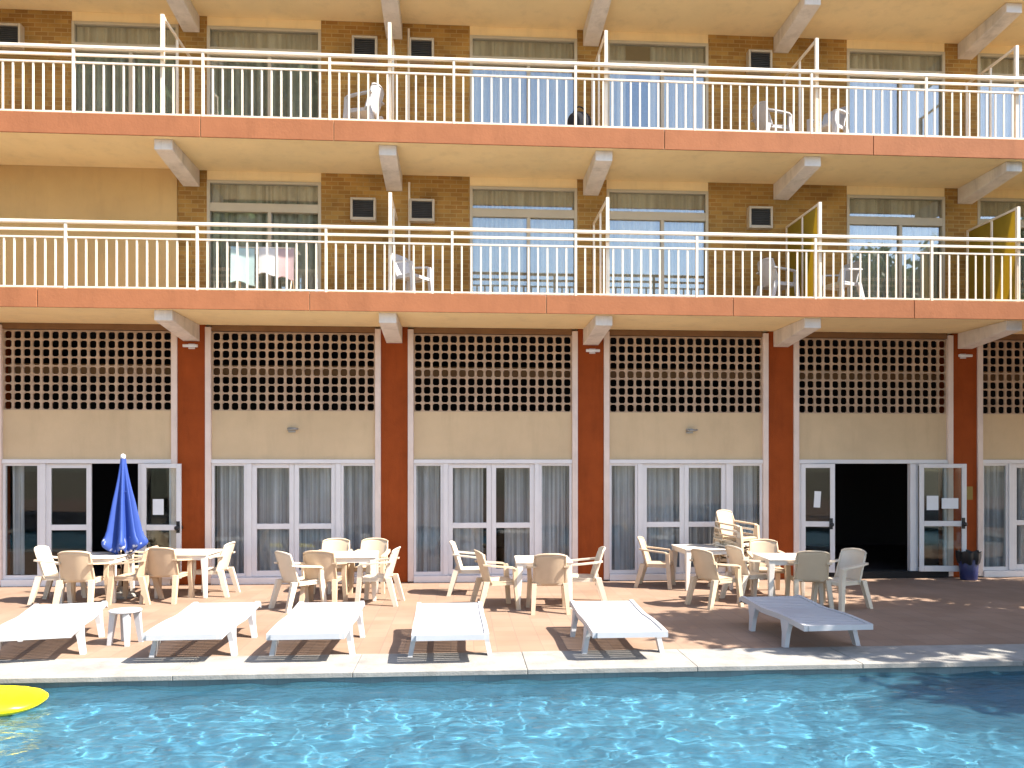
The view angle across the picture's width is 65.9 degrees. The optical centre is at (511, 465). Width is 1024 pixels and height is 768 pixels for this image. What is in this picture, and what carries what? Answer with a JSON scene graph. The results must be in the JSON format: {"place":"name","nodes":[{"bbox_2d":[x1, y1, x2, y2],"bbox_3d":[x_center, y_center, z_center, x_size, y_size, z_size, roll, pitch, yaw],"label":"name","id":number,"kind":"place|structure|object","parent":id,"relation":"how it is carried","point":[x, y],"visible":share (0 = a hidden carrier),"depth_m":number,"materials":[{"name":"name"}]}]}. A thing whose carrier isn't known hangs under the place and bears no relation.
{"place":"outdoors","nodes":[
{"label":"outdoors","id":0,"kind":"place"},
{"bbox_2d":[0,671,1023,767],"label":"water","id":1,"kind":"structure","parent":0,"point":[898,720],"depth_m":7.57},
{"bbox_2d":[0,685,48,715],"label":"pool float","id":2,"kind":"object","parent":1,"relation":"on","point":[16,699],"visible":1,"depth_m":8.04,"materials":[{"name":"yellow plastic"}]},
{"bbox_2d":[0,576,1023,659],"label":"terrace","id":3,"kind":"structure","parent":0,"point":[940,611],"depth_m":12.22,"materials":[{"name":"ceramic"}]},
{"bbox_2d":[0,601,107,654],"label":"sun lounger","id":4,"kind":"object","parent":3,"relation":"on","point":[46,621],"visible":1,"depth_m":10.08,"materials":[{"name":"white plastic"}]},
{"bbox_2d":[27,545,87,604],"bbox_3d":[-7.920,1.886,13.776,0.728,0.970,0.706,0,0,-8],"label":"plastic armchair","id":5,"kind":"object","parent":3,"relation":"on","point":[44,559],"visible":0.81,"depth_m":13.71,"materials":[{"name":"plastic"}]},
{"bbox_2d":[52,551,109,603],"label":"plastic armchair","id":6,"kind":"object","parent":3,"relation":"on","point":[75,567],"visible":0.98,"depth_m":13.03,"materials":[{"name":"plastic"}]},
{"bbox_2d":[59,552,134,603],"bbox_3d":[-7.337,1.978,13.998,0.942,0.786,0.942,0,0,-6],"label":"plastic table","id":7,"kind":"object","parent":3,"relation":"on","point":[109,557],"visible":0.45,"depth_m":13.71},
{"bbox_2d":[101,454,147,598],"bbox_3d":[-6.967,1.083,14.196,0.773,2.573,0.745,0,0,-4],"label":"closed umbrella","id":8,"kind":"object","parent":3,"relation":"on","point":[124,533],"visible":0.97,"depth_m":14.08,"materials":[{"name":"blue fabric"}]},
{"bbox_2d":[107,607,142,646],"bbox_3d":[-5.142,2.146,10.506,0.410,0.450,0.410,0,0,-4],"label":"side table","id":9,"kind":"object","parent":3,"relation":"on","point":[125,618],"visible":1,"depth_m":10.40,"materials":[{"name":"white plastic"}]},
{"bbox_2d":[116,550,153,593],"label":"plastic armchair","id":10,"kind":"object","parent":3,"relation":"on","point":[120,570],"visible":0.14,"depth_m":14.56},
{"bbox_2d":[106,545,164,604],"bbox_3d":[-6.531,1.886,13.719,0.728,0.970,0.706,0,0,-2],"label":"plastic armchair","id":11,"kind":"object","parent":3,"relation":"on","point":[126,576],"visible":0.79,"depth_m":13.47,"materials":[{"name":"plastic"}]},
{"bbox_2d":[139,547,194,603],"bbox_3d":[-6.050,1.886,13.847,0.706,0.970,0.728,0,0,2],"label":"plastic armchair","id":12,"kind":"object","parent":3,"relation":"on","point":[162,562],"visible":0.99,"depth_m":13.62,"materials":[{"name":"plastic"}]},
{"bbox_2d":[154,549,222,597],"bbox_3d":[-5.908,1.978,14.514,0.942,0.786,0.942,0,0,-1],"label":"plastic table","id":13,"kind":"object","parent":3,"relation":"on","point":[202,555],"visible":0.61,"depth_m":14.07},
{"bbox_2d":[142,601,260,657],"bbox_3d":[-4.001,2.160,10.370,1.050,0.422,2.040,0,0,-5],"label":"sun lounger","id":14,"kind":"object","parent":3,"relation":"on","point":[202,621],"visible":1,"depth_m":9.97,"materials":[{"name":"white plastic"}]},
{"bbox_2d":[188,541,240,597],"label":"plastic armchair","id":15,"kind":"object","parent":3,"relation":"on","point":[224,560],"visible":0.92,"depth_m":14.29,"materials":[{"name":"plastic"}]},
{"bbox_2d":[268,551,326,612],"bbox_3d":[-3.565,1.886,13.129,0.728,0.970,0.706,0,0,-44],"label":"plastic armchair","id":16,"kind":"object","parent":3,"relation":"on","point":[287,566],"visible":0.93,"depth_m":12.99,"materials":[{"name":"plastic"}]},
{"bbox_2d":[266,601,364,655],"bbox_3d":[-2.523,2.160,10.397,1.050,0.422,2.040,0,0,-4],"label":"sun lounger","id":17,"kind":"object","parent":3,"relation":"on","point":[301,620],"visible":1,"depth_m":10.02,"materials":[{"name":"white plastic"}]},
{"bbox_2d":[299,550,347,601],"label":"plastic armchair","id":18,"kind":"object","parent":3,"relation":"on","point":[325,560],"visible":0.88,"depth_m":13.10,"materials":[{"name":"plastic"}]},
{"bbox_2d":[314,538,353,593],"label":"plastic armchair","id":19,"kind":"object","parent":3,"relation":"on","point":[336,544],"visible":0.34,"depth_m":15.14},
{"bbox_2d":[325,551,378,601],"bbox_3d":[-2.877,1.978,14.133,0.942,0.786,0.942,0,0,-7],"label":"plastic table","id":20,"kind":"object","parent":3,"relation":"on","point":[358,556],"visible":0.55,"depth_m":13.73,"materials":[{"name":"plastic"}]},
{"bbox_2d":[349,538,389,593],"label":"plastic armchair","id":21,"kind":"object","parent":3,"relation":"on","point":[380,545],"visible":0.66,"depth_m":15.13,"materials":[{"name":"plastic"}]},
{"bbox_2d":[355,546,404,606],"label":"plastic armchair","id":22,"kind":"object","parent":3,"relation":"on","point":[387,576],"visible":0.99,"depth_m":13.35,"materials":[{"name":"plastic"}]},
{"bbox_2d":[408,601,492,656],"bbox_3d":[-0.812,2.160,10.345,1.050,0.422,2.040,0,0,-5],"label":"sun lounger","id":23,"kind":"object","parent":3,"relation":"on","point":[447,621],"visible":1,"depth_m":9.95,"materials":[{"name":"white plastic"}]},
{"bbox_2d":[447,541,486,596],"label":"plastic armchair","id":24,"kind":"object","parent":3,"relation":"on","point":[460,568],"visible":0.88,"depth_m":14.35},
{"bbox_2d":[470,549,520,609],"bbox_3d":[-0.292,1.886,13.170,0.728,0.970,0.706,0,0,-16],"label":"plastic armchair","id":25,"kind":"object","parent":3,"relation":"on","point":[487,579],"visible":1,"depth_m":12.96,"materials":[{"name":"plastic"}]},
{"bbox_2d":[514,555,572,609],"bbox_3d":[0.518,1.978,13.415,0.942,0.786,0.942,0,0,-2],"label":"plastic table","id":26,"kind":"object","parent":3,"relation":"on","point":[521,562],"visible":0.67,"depth_m":12.97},
{"bbox_2d":[526,553,570,614],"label":"plastic armchair","id":27,"kind":"object","parent":3,"relation":"on","point":[549,569],"visible":0.99,"depth_m":12.64,"materials":[{"name":"plastic"}]},
{"bbox_2d":[571,546,606,600],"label":"plastic armchair","id":28,"kind":"object","parent":3,"relation":"on","point":[593,576],"visible":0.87,"depth_m":13.33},
{"bbox_2d":[569,600,667,653],"bbox_3d":[1.360,2.160,10.501,1.050,0.422,2.040,0,0,-4],"label":"sun lounger","id":29,"kind":"object","parent":3,"relation":"on","point":[617,619],"visible":1,"depth_m":10.14,"materials":[{"name":"white plastic"}]},
{"bbox_2d":[634,536,675,589],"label":"plastic armchair","id":30,"kind":"object","parent":3,"relation":"on","point":[668,562],"visible":1,"depth_m":15.28,"materials":[{"name":"plastic"}]},
{"bbox_2d":[671,544,732,590],"bbox_3d":[3.694,1.978,15.399,0.942,0.786,0.942,0,0,-6],"label":"plastic table","id":31,"kind":"object","parent":3,"relation":"on","point":[685,549],"visible":0.54,"depth_m":15.02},
{"bbox_2d":[685,548,743,609],"bbox_3d":[3.415,1.886,13.383,0.728,0.970,0.706,0,0,-28],"label":"plastic armchair","id":32,"kind":"object","parent":3,"relation":"on","point":[705,565],"visible":1,"depth_m":13.23,"materials":[{"name":"plastic"}]},
{"bbox_2d":[708,539,758,587],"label":"plastic armchair","id":33,"kind":"object","parent":3,"relation":"on","point":[709,583],"visible":0.17,"depth_m":15.34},
{"bbox_2d":[710,533,758,581],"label":"plastic armchair","id":34,"kind":"object","parent":33,"relation":"on","point":[722,558],"visible":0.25,"depth_m":15.28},
{"bbox_2d":[713,528,749,557],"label":"plastic armchair","id":35,"kind":"object","parent":34,"relation":"on","point":[737,545],"visible":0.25,"depth_m":15.15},
{"bbox_2d":[714,523,752,560],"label":"plastic armchair","id":36,"kind":"object","parent":35,"relation":"on","point":[737,540],"visible":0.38,"depth_m":15.20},
{"bbox_2d":[713,517,753,559],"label":"plastic armchair","id":37,"kind":"object","parent":36,"relation":"on","point":[746,543],"visible":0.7,"depth_m":15.25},
{"bbox_2d":[714,510,759,552],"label":"plastic armchair","id":38,"kind":"object","parent":37,"relation":"on","point":[725,519],"visible":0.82,"depth_m":15.34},
{"bbox_2d":[719,545,775,603],"bbox_3d":[4.138,1.886,13.913,0.728,0.970,0.706,0,0,-16],"label":"plastic armchair","id":39,"kind":"object","parent":3,"relation":"on","point":[735,555],"visible":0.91,"depth_m":13.75,"materials":[{"name":"plastic"}]},
{"bbox_2d":[746,539,790,595],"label":"plastic armchair","id":40,"kind":"object","parent":3,"relation":"on","point":[763,545],"visible":0.59,"depth_m":14.97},
{"bbox_2d":[752,553,823,605],"bbox_3d":[4.802,1.978,13.799,0.942,0.786,0.942,0,0,0],"label":"plastic table","id":41,"kind":"object","parent":3,"relation":"on","point":[771,560],"visible":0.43,"depth_m":13.43,"materials":[{"name":"plastic"}]},
{"bbox_2d":[739,595,872,647],"bbox_3d":[3.985,2.160,10.909,1.050,0.422,2.040,0,0,-7],"label":"sun lounger","id":42,"kind":"object","parent":3,"relation":"on","point":[802,613],"visible":1,"depth_m":10.55,"materials":[{"name":"white plastic"}]},
{"bbox_2d":[785,550,833,608],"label":"plastic armchair","id":43,"kind":"object","parent":3,"relation":"on","point":[811,565],"visible":0.98,"depth_m":13.07,"materials":[{"name":"plastic"}]},
{"bbox_2d":[811,548,872,611],"bbox_3d":[5.516,1.886,13.204,0.728,0.970,0.706,0,0,-24],"label":"plastic armchair","id":44,"kind":"object","parent":3,"relation":"on","point":[851,563],"visible":0.91,"depth_m":13.14,"materials":[{"name":"plastic"}]},
{"bbox_2d":[955,549,981,580],"bbox_3d":[9.457,2.064,16.348,0.445,0.606,0.442,0,0,-34],"label":"waste bin","id":45,"kind":"object","parent":3,"relation":"on","point":[968,561],"visible":1,"depth_m":16.21,"materials":[{"name":"blue plastic"}]},
{"bbox_2d":[567,106,591,125],"bbox_3d":[1.266,-6.479,14.838,0.464,0.540,0.286,0,0,-4],"label":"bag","id":46,"kind":"object","parent":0,"point":[580,118],"visible":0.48,"depth_m":14.73,"materials":[{"name":"grey fabric"}]},
{"label":"ground","id":47,"kind":"structure","parent":0,"visible":0},
{"bbox_2d":[0,0,1023,586],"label":"hotel building","id":48,"kind":"structure","parent":47,"relation":"on","point":[158,158],"depth_m":15.96,"materials":[{"name":"paint"}]},
{"bbox_2d":[0,23,23,49],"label":"louvred vent","id":49,"kind":"object","parent":48,"relation":"attached to","point":[12,32],"visible":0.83,"depth_m":15.34,"materials":[{"name":"beige metal"}]},
{"bbox_2d":[3,464,38,578],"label":"side window","id":50,"kind":"structure","parent":48,"relation":"in","point":[5,576],"depth_m":15.49,"materials":[{"name":"white paint"}]},
{"bbox_2d":[46,464,91,577],"bbox_3d":[-8.735,1.101,15.580,0.860,2.260,0.040,0,0,-4],"label":"door","id":51,"kind":"structure","parent":48,"relation":"in","point":[88,526],"depth_m":15.56,"materials":[{"name":"white paint"}]},
{"bbox_2d":[71,21,178,113],"bbox_3d":[-7.645,-7.476,15.702,2.050,2.535,0.225,0,0,-4],"label":"window","id":52,"kind":"structure","parent":48,"relation":"in","point":[82,32],"depth_m":15.72,"materials":[{"name":"clear glass"}]},
{"bbox_2d":[153,499,163,514],"bbox_3d":[-6.962,0.821,15.543,0.220,0.310,0.005,0,0,4],"label":"paper notice","id":53,"kind":"object","parent":48,"relation":"attached to","point":[158,506],"visible":1,"depth_m":15.54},
{"bbox_2d":[141,464,182,578],"bbox_3d":[-6.902,1.101,15.551,0.800,2.260,0.220,0,0,3],"label":"door","id":54,"kind":"structure","parent":48,"relation":"in","point":[178,527],"depth_m":15.54,"materials":[{"name":"white paint"}]},
{"bbox_2d":[169,468,170,547],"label":"side window","id":55,"kind":"structure","parent":48,"relation":"in","point":[169,468],"depth_m":15.68,"materials":[{"name":"white paint"}]},
{"bbox_2d":[182,344,197,348],"bbox_3d":[-6.352,-2.359,15.621,0.280,0.100,0.129,0,0,-4],"label":"wall lamp","id":56,"kind":"object","parent":48,"relation":"attached to","point":[191,346],"visible":1,"depth_m":15.57,"materials":[{"name":"white paint"}]},
{"bbox_2d":[212,464,245,576],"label":"side window","id":57,"kind":"structure","parent":48,"relation":"in","point":[213,465],"depth_m":15.75,"materials":[{"name":"white paint"}]},
{"bbox_2d":[207,180,320,292],"bbox_3d":[-4.956,-4.394,15.880,2.240,2.570,0.224,0,0,-4],"label":"window","id":58,"kind":"structure","parent":48,"relation":"in","point":[228,201],"depth_m":15.90,"materials":[{"name":"clear glass"}]},
{"bbox_2d":[207,25,320,117],"bbox_3d":[-4.956,-7.476,15.880,2.240,2.535,0.225,0,0,-4],"label":"window","id":59,"kind":"structure","parent":48,"relation":"in","point":[218,37],"depth_m":15.91,"materials":[{"name":"clear glass"}]},
{"bbox_2d":[230,247,300,291],"bbox_3d":[-4.664,-3.584,14.947,1.240,0.961,0.581,0,0,-4],"label":"clothes airer","id":60,"kind":"object","parent":48,"relation":"on","point":[275,252],"visible":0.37,"depth_m":14.86,"materials":[{"name":"beige paint"}]},
{"bbox_2d":[230,246,254,285],"bbox_3d":[-5.014,-3.711,14.706,0.433,0.725,0.072,0,0,-6],"label":"towel","id":61,"kind":"object","parent":60,"relation":"hanging from","point":[242,265],"visible":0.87,"depth_m":14.70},
{"bbox_2d":[259,248,275,276],"bbox_3d":[-4.570,-3.801,14.735,0.300,0.545,0.070,0,0,-4],"label":"towel","id":62,"kind":"object","parent":60,"relation":"hanging from","point":[271,262],"visible":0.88,"depth_m":14.72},
{"bbox_2d":[278,247,293,280],"bbox_3d":[-4.231,-3.764,14.762,0.300,0.619,0.070,0,0,-4],"label":"towel","id":63,"kind":"object","parent":60,"relation":"hanging from","point":[281,261],"visible":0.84,"depth_m":14.75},
{"bbox_2d":[252,464,293,576],"bbox_3d":[-4.789,1.101,15.841,0.828,2.260,0.040,0,0,-4],"label":"door","id":64,"kind":"structure","parent":48,"relation":"in","point":[260,573],"depth_m":15.81,"materials":[{"name":"white paint"}]},
{"bbox_2d":[287,427,297,431],"bbox_3d":[-4.374,-0.709,15.787,0.212,0.100,0.119,0,0,-4],"label":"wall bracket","id":65,"kind":"object","parent":48,"relation":"attached to","point":[291,429],"depth_m":15.75,"materials":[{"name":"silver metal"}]},
{"bbox_2d":[294,464,335,575],"bbox_3d":[-3.959,1.101,15.895,0.828,2.260,0.040,0,0,-4],"label":"door","id":66,"kind":"structure","parent":48,"relation":"in","point":[332,525],"depth_m":15.87,"materials":[{"name":"white paint"}]},
{"bbox_2d":[341,464,374,575],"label":"side window","id":67,"kind":"structure","parent":48,"relation":"in","point":[342,465],"depth_m":15.90,"materials":[{"name":"white paint"}]},
{"bbox_2d":[350,197,375,221],"bbox_3d":[-2.979,-5.119,15.829,0.500,0.450,0.159,0,0,-4],"label":"louvred vent","id":68,"kind":"object","parent":48,"relation":"attached to","point":[362,209],"visible":1,"depth_m":15.77,"materials":[{"name":"beige metal"}]},
{"bbox_2d":[343,83,383,119],"bbox_3d":[-2.758,-6.662,14.905,0.680,0.907,0.660,0,0,16],"label":"balcony chair","id":69,"kind":"object","parent":48,"relation":"on","point":[372,104],"visible":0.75,"depth_m":14.71,"materials":[{"name":"white plastic"}]},
{"bbox_2d":[352,35,377,61],"bbox_3d":[-2.949,-8.349,15.831,0.500,0.450,0.159,0,0,-4],"label":"louvred vent","id":70,"kind":"object","parent":48,"relation":"attached to","point":[365,45],"visible":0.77,"depth_m":15.79,"materials":[{"name":"beige metal"}]},
{"bbox_2d":[392,253,433,293],"bbox_3d":[-1.927,-3.562,14.887,0.680,0.907,0.660,0,0,31],"label":"balcony chair","id":71,"kind":"object","parent":48,"relation":"on","point":[408,270],"visible":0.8,"depth_m":14.93,"materials":[{"name":"white plastic"}]},
{"bbox_2d":[409,37,433,63],"bbox_3d":[-1.821,-8.349,15.906,0.500,0.450,0.159,0,0,-4],"label":"louvred vent","id":72,"kind":"object","parent":48,"relation":"attached to","point":[420,46],"visible":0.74,"depth_m":15.86,"materials":[{"name":"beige metal"}]},
{"bbox_2d":[409,198,434,223],"bbox_3d":[-1.811,-5.119,15.907,0.500,0.450,0.159,0,0,-4],"label":"louvred vent","id":73,"kind":"object","parent":48,"relation":"attached to","point":[421,210],"visible":1,"depth_m":15.85,"materials":[{"name":"beige metal"}]},
{"bbox_2d":[414,464,442,574],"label":"side window","id":74,"kind":"structure","parent":48,"relation":"in","point":[420,572],"depth_m":16.02,"materials":[{"name":"white paint"}]},
{"bbox_2d":[448,464,490,574],"bbox_3d":[-0.863,1.101,16.100,0.878,2.260,0.040,0,0,-4],"label":"door","id":75,"kind":"structure","parent":48,"relation":"in","point":[451,525],"depth_m":16.07,"materials":[{"name":"white paint"}]},
{"bbox_2d":[491,464,533,574],"bbox_3d":[0.017,1.101,16.158,0.878,2.260,0.040,0,0,-4],"label":"door","id":76,"kind":"structure","parent":48,"relation":"in","point":[494,571],"depth_m":16.13,"materials":[{"name":"white paint"}]},
{"bbox_2d":[470,186,576,295],"bbox_3d":[0.232,-4.394,16.223,2.200,2.570,0.225,0,0,-4],"label":"window","id":77,"kind":"structure","parent":48,"relation":"in","point":[490,206],"depth_m":16.25,"materials":[{"name":"clear glass"}]},
{"bbox_2d":[470,35,576,124],"bbox_3d":[0.232,-7.476,16.223,2.200,2.535,0.225,0,0,-4],"label":"window","id":78,"kind":"structure","parent":48,"relation":"in","point":[481,46],"depth_m":16.25,"materials":[{"name":"clear glass"}]},
{"bbox_2d":[539,464,571,558],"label":"side window","id":79,"kind":"structure","parent":48,"relation":"in","point":[540,465],"depth_m":16.19,"materials":[{"name":"white paint"}]},
{"bbox_2d":[586,349,599,353],"bbox_3d":[1.650,-2.339,16.150,0.280,0.100,0.129,0,0,-4],"label":"wall lamp","id":80,"kind":"object","parent":48,"relation":"attached to","point":[591,351],"visible":1,"depth_m":16.09,"materials":[{"name":"white paint"}]},
{"bbox_2d":[610,464,637,573],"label":"side window","id":81,"kind":"structure","parent":48,"relation":"in","point":[635,570],"depth_m":16.30,"materials":[{"name":"white paint"}]},
{"bbox_2d":[607,189,707,296],"bbox_3d":[3.001,-4.394,16.406,2.130,2.570,0.225,0,0,-4],"label":"window","id":82,"kind":"structure","parent":48,"relation":"in","point":[629,210],"depth_m":16.44,"materials":[{"name":"clear glass"}]},
{"bbox_2d":[608,40,707,128],"bbox_3d":[3.001,-7.476,16.407,2.130,2.535,0.226,0,0,-4],"label":"window","id":83,"kind":"structure","parent":48,"relation":"in","point":[662,53],"depth_m":16.44,"materials":[{"name":"clear glass"}]},
{"bbox_2d":[643,464,683,572],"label":"door","id":84,"kind":"structure","parent":48,"relation":"in","point":[680,524],"depth_m":16.35,"materials":[{"name":"white paint"}]},
{"bbox_2d":[686,429,697,432],"bbox_3d":[3.718,-0.709,16.322,0.212,0.100,0.119,0,0,-4],"label":"wall bracket","id":85,"kind":"object","parent":48,"relation":"attached to","point":[689,430],"depth_m":16.28,"materials":[{"name":"silver metal"}]},
{"bbox_2d":[684,464,725,572],"bbox_3d":[4.009,1.101,16.422,0.878,2.260,0.040,0,0,-4],"label":"door","id":86,"kind":"structure","parent":48,"relation":"in","point":[687,524],"depth_m":16.39,"materials":[{"name":"white paint"}]},
{"bbox_2d":[731,464,761,538],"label":"side window","id":87,"kind":"structure","parent":48,"relation":"in","point":[760,465],"depth_m":16.47,"materials":[{"name":"white paint"}]},
{"bbox_2d":[746,49,771,74],"bbox_3d":[5.124,-8.349,16.365,0.500,0.450,0.159,0,0,-4],"label":"louvred vent","id":88,"kind":"object","parent":48,"relation":"attached to","point":[756,58],"visible":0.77,"depth_m":16.32,"materials":[{"name":"beige metal"}]},
{"bbox_2d":[747,206,772,229],"bbox_3d":[5.134,-5.119,16.366,0.500,0.450,0.159,0,0,-4],"label":"louvred vent","id":89,"kind":"object","parent":48,"relation":"attached to","point":[759,217],"visible":1,"depth_m":16.32,"materials":[{"name":"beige metal"}]},
{"bbox_2d":[751,101,792,130],"bbox_3d":[5.110,-6.662,15.634,0.680,0.907,0.660,0,0,-14],"label":"balcony chair","id":90,"kind":"object","parent":48,"relation":"on","point":[762,118],"visible":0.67,"depth_m":15.44,"materials":[{"name":"white plastic"}]},
{"bbox_2d":[755,258,799,298],"bbox_3d":[5.171,-3.562,15.483,0.680,0.907,0.660,0,0,-19],"label":"balcony chair","id":91,"kind":"object","parent":48,"relation":"on","point":[765,277],"visible":0.77,"depth_m":15.31,"materials":[{"name":"white plastic"}]},
{"bbox_2d":[814,491,820,507],"bbox_3d":[6.367,0.711,16.467,0.130,0.340,0.005,3,1,9],"label":"paper notice","id":92,"kind":"object","parent":48,"relation":"attached to","point":[817,497],"visible":1,"depth_m":16.46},
{"bbox_2d":[801,464,834,572],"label":"door","id":93,"kind":"structure","parent":48,"relation":"in","point":[831,523],"depth_m":16.44,"materials":[{"name":"white paint"}]},
{"bbox_2d":[807,106,848,132],"bbox_3d":[6.260,-6.662,15.599,0.680,0.907,0.660,0,0,-39],"label":"balcony chair","id":94,"kind":"object","parent":48,"relation":"on","point":[833,120],"visible":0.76,"depth_m":15.51,"materials":[{"name":"white plastic"}]},
{"bbox_2d":[822,261,864,299],"bbox_3d":[6.473,-3.562,15.501,0.680,0.907,0.660,0,0,-24],"label":"balcony chair","id":95,"kind":"object","parent":48,"relation":"on","point":[846,275],"visible":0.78,"depth_m":15.42,"materials":[{"name":"white plastic"}]},
{"bbox_2d":[847,195,944,300],"bbox_3d":[8.085,-4.394,16.742,2.140,2.570,0.225,0,0,-4],"label":"window","id":96,"kind":"structure","parent":48,"relation":"in","point":[868,215],"depth_m":16.77,"materials":[{"name":"clear glass"}]},
{"bbox_2d":[847,48,944,135],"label":"window","id":97,"kind":"structure","parent":48,"relation":"in","point":[868,60],"depth_m":16.77,"materials":[{"name":"clear glass"}]},
{"bbox_2d":[916,464,946,570],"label":"side window","id":98,"kind":"structure","parent":48,"relation":"in","point":[944,469],"depth_m":16.73,"materials":[{"name":"white paint"}]},
{"bbox_2d":[927,496,937,509],"bbox_3d":[8.834,0.791,16.590,0.240,0.300,0.004,0,0,2],"label":"paper notice","id":99,"kind":"object","parent":48,"relation":"attached to","point":[932,502],"visible":1,"depth_m":16.59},
{"bbox_2d":[919,464,967,571],"bbox_3d":[9.049,1.101,16.594,0.970,2.260,0.220,0,0,2],"label":"door","id":100,"kind":"structure","parent":48,"relation":"in","point":[963,523],"depth_m":16.58,"materials":[{"name":"white paint"}]},
{"bbox_2d":[942,498,957,508],"bbox_3d":[9.194,0.801,16.577,0.340,0.220,0.004,0,0,2],"label":"paper notice","id":101,"kind":"object","parent":48,"relation":"attached to","point":[949,503],"visible":1,"depth_m":16.57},
{"bbox_2d":[958,354,972,358],"bbox_3d":[9.553,-2.309,16.673,0.280,0.100,0.129,0,0,-4],"label":"wall lamp","id":102,"kind":"object","parent":48,"relation":"attached to","point":[962,356],"visible":1,"depth_m":16.62,"materials":[{"name":"white paint"}]},
{"bbox_2d":[967,487,972,499],"bbox_3d":[9.679,0.591,16.740,0.180,0.280,0.011,0,0,-4],"label":"wall plate","id":103,"kind":"object","parent":48,"relation":"attached to","point":[969,493],"depth_m":16.74,"materials":[{"name":"yellow paint"}]},
{"bbox_2d":[983,464,1007,569],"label":"side window","id":104,"kind":"structure","parent":48,"relation":"in","point":[1005,567],"depth_m":16.83,"materials":[{"name":"white paint"}]},
{"bbox_2d":[977,198,1023,301],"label":"window","id":105,"kind":"structure","parent":48,"relation":"in","point":[987,208],"depth_m":16.95,"materials":[{"name":"clear glass"}]},
{"bbox_2d":[977,53,1023,137],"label":"window","id":106,"kind":"structure","parent":48,"relation":"in","point":[1005,67],"depth_m":16.94,"materials":[{"name":"clear glass"}]},
{"bbox_2d":[1014,464,1023,569],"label":"door","id":107,"kind":"structure","parent":48,"relation":"in","point":[1016,522],"depth_m":16.85,"materials":[{"name":"white paint"}]},
{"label":"pool deck","id":108,"kind":"structure","parent":0,"visible":0},
{"bbox_2d":[0,644,1023,683],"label":"pool coping","id":109,"kind":"object","parent":108,"relation":"on","point":[18,671],"visible":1,"depth_m":9.43,"materials":[{"name":"concrete"}]},
{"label":"pool basin","id":110,"kind":"structure","parent":0,"visible":0},
{"bbox_2d":[0,666,1023,688],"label":"pool tile band","id":111,"kind":"object","parent":110,"relation":"attached to","point":[551,677],"depth_m":9.16,"materials":[{"name":"tile"}]}
]}

